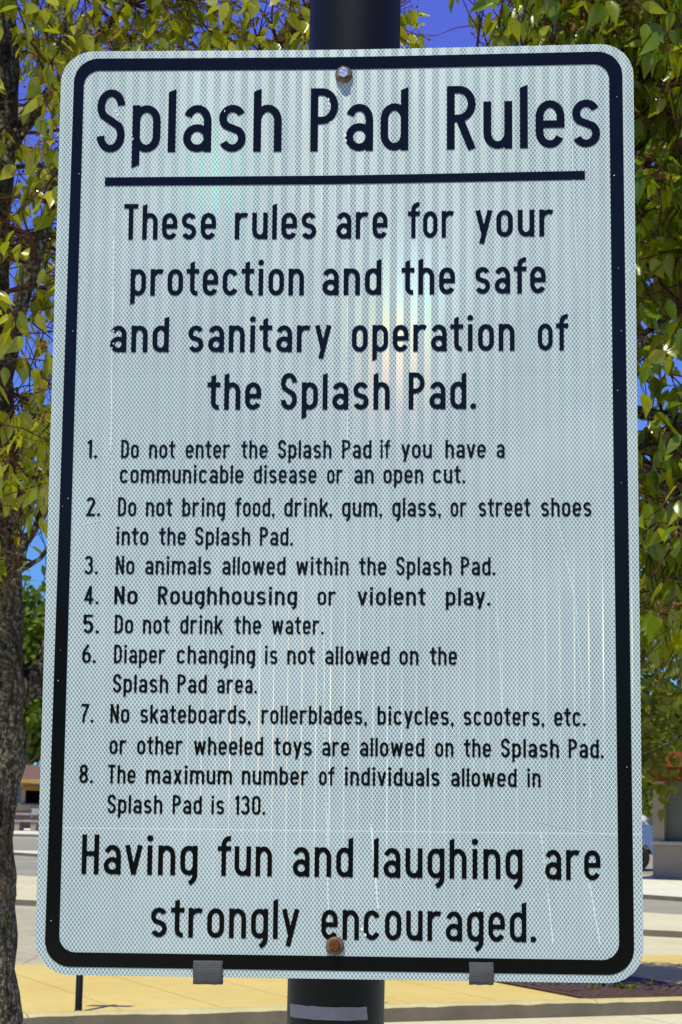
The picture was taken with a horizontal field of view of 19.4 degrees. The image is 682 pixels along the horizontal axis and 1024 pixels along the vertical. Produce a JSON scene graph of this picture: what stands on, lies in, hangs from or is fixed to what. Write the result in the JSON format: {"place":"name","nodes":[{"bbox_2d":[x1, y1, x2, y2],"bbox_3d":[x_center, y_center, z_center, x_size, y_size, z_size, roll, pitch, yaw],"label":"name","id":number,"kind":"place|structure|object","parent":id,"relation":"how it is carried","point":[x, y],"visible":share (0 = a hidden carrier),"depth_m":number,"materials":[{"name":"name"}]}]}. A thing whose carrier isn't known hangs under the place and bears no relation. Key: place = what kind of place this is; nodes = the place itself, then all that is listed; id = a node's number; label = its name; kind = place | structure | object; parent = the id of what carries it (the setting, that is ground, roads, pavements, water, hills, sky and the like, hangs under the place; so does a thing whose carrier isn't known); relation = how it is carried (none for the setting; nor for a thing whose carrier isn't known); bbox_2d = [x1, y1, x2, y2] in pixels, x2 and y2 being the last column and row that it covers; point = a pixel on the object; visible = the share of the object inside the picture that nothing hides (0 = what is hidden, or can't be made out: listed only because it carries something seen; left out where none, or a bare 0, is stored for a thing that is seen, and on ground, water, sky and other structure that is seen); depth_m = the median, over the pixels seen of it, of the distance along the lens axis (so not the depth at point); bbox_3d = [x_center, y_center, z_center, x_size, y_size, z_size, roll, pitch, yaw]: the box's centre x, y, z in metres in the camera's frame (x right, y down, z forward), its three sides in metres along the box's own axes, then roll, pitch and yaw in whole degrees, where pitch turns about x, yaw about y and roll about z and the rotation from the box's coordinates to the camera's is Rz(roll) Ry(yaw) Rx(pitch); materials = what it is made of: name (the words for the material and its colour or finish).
{"place":"outdoors","nodes":[
{"label":"outdoors","id":0,"kind":"place"},
{"bbox_2d":[13,837,37,850],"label":"parking lane","id":1,"kind":"structure","parent":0,"point":[25,844],"depth_m":63.73,"materials":[{"name":"grey concrete"}]},
{"bbox_2d":[15,760,40,827],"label":"concession building","id":2,"kind":"structure","parent":0,"point":[28,796],"depth_m":93.99,"materials":[{"name":"brown brick"}]},
{"bbox_2d":[28,790,39,802],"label":"serving window","id":3,"kind":"structure","parent":2,"relation":"in","point":[33,796],"depth_m":94.86,"materials":[{"name":"black glass"}]},
{"bbox_2d":[15,905,43,964],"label":"street","id":4,"kind":"structure","parent":0,"point":[27,952],"depth_m":23.94,"materials":[{"name":"concrete"}]},
{"bbox_2d":[15,875,681,937],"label":"median","id":5,"kind":"object","parent":4,"relation":"on","point":[661,925],"depth_m":29.17,"materials":[{"name":"concrete"}]},
{"bbox_2d":[643,936,681,954],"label":"street gutter","id":6,"kind":"object","parent":4,"relation":"on","point":[652,945],"depth_m":24.42,"materials":[{"name":"concrete"}]},
{"bbox_2d":[9,0,681,764],"label":"sky","id":7,"kind":"structure","parent":0,"point":[440,20],"materials":[{"name":"blue"}]},
{"bbox_2d":[13,828,681,901],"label":"sidewalk","id":8,"kind":"structure","parent":0,"point":[663,889],"depth_m":40.54,"materials":[{"name":"white concrete"}]},
{"bbox_2d":[13,834,37,836],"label":"kerb","id":9,"kind":"object","parent":8,"relation":"on","point":[25,835],"depth_m":76.87,"materials":[{"name":"concrete"}]},
{"bbox_2d":[14,813,38,830],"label":"picnic table","id":10,"kind":"object","parent":8,"relation":"on","point":[19,823],"visible":0.67,"depth_m":87.47,"materials":[{"name":"concrete"}]},
{"bbox_2d":[22,565,45,764],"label":"skyline tree","id":11,"kind":"object","parent":8,"relation":"on","point":[32,642],"visible":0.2,"depth_m":109.62,"materials":[{"name":"green plant"}]},
{"bbox_2d":[641,751,681,879],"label":"park building","id":12,"kind":"structure","parent":8,"relation":"on","point":[666,842],"depth_m":44.63,"materials":[{"name":"stone"}]},
{"bbox_2d":[642,707,680,817],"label":"skyline tree","id":13,"kind":"object","parent":8,"relation":"on","point":[648,803],"visible":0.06,"depth_m":80.75,"materials":[{"name":"green plant"}]},
{"bbox_2d":[14,855,681,914],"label":"street","id":14,"kind":"structure","parent":0,"point":[26,865],"depth_m":35.85,"materials":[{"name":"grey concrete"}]},
{"bbox_2d":[15,955,681,1011],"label":"sidewalk","id":15,"kind":"structure","parent":0,"point":[43,988],"depth_m":16.83,"materials":[{"name":"concrete"}]},
{"bbox_2d":[74,975,82,1010],"bbox_3d":[-1.944,3.175,14.965,0.340,1.145,0.080,1,-8,0],"label":"post","id":16,"kind":"object","parent":15,"relation":"on","point":[79,993],"visible":0.26,"depth_m":14.88,"materials":[{"name":"metal"}]},
{"bbox_2d":[494,976,681,998],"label":"planting bed","id":17,"kind":"object","parent":15,"relation":"on","point":[642,989],"visible":0.78,"depth_m":17.34,"materials":[{"name":"soil"}]},
{"bbox_2d":[614,981,637,988],"bbox_3d":[2.520,4.134,17.485,0.275,0.101,0.185,7,-10,-35],"label":"weed","id":18,"kind":"object","parent":17,"relation":"on","point":[629,986],"visible":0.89,"depth_m":17.48,"materials":[{"name":"green plant"}]},
{"bbox_2d":[595,483,681,987],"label":"sidewalk tree","id":19,"kind":"object","parent":17,"relation":"in","point":[649,759],"visible":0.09,"depth_m":17.92,"materials":[{"name":"green plant"}]},
{"bbox_2d":[384,1014,681,1023],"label":"road","id":20,"kind":"structure","parent":0,"point":[655,1019],"depth_m":16.03,"materials":[{"name":"concrete"}]},
{"bbox_2d":[642,808,652,825],"bbox_3d":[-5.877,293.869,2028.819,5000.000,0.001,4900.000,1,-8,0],"label":"ground","id":21,"kind":"structure","parent":0,"point":[650,818],"depth_m":249.94,"materials":[{"name":"green plant"}]},
{"bbox_2d":[22,996,681,1023],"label":"kerb","id":22,"kind":"structure","parent":21,"relation":"on","point":[471,1010],"depth_m":15.82,"materials":[{"name":"concrete"}]},
{"bbox_2d":[650,685,681,792],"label":"skyline tree","id":23,"kind":"object","parent":21,"relation":"on","point":[677,716],"visible":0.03,"depth_m":173.23,"materials":[{"name":"green plant"}]},
{"bbox_2d":[643,854,652,875],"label":"side parking","id":24,"kind":"structure","parent":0,"point":[648,870],"depth_m":51.67,"materials":[{"name":"grey concrete"}]},
{"bbox_2d":[642,825,652,868],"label":"pickup truck","id":25,"kind":"object","parent":24,"relation":"on","point":[647,839],"visible":0.09,"depth_m":49.42,"materials":[{"name":"blue paint"}]},
{"bbox_2d":[642,815,649,825],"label":"tarp load","id":26,"kind":"object","parent":25,"relation":"on","point":[645,820],"visible":0.16,"depth_m":49.78},
{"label":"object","id":27,"kind":"structure","parent":0,"visible":0},
{"bbox_2d":[0,0,430,1023],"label":"street tree","id":28,"kind":"object","parent":27,"relation":"on","point":[24,488],"visible":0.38,"depth_m":5.91,"materials":[{"name":"green plant"}]},
{"bbox_2d":[35,0,642,1023],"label":"rules sign","id":29,"kind":"object","parent":27,"relation":"on","point":[341,694],"visible":1,"depth_m":2.58,"materials":[{"name":"white reflective sheeting"},{"name":"black vinyl"},{"name":"aluminium"}]},
{"bbox_2d":[400,0,681,724],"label":"street tree","id":30,"kind":"object","parent":27,"relation":"on","point":[644,37],"visible":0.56,"depth_m":5.32,"materials":[{"name":"green plant"}]}
]}

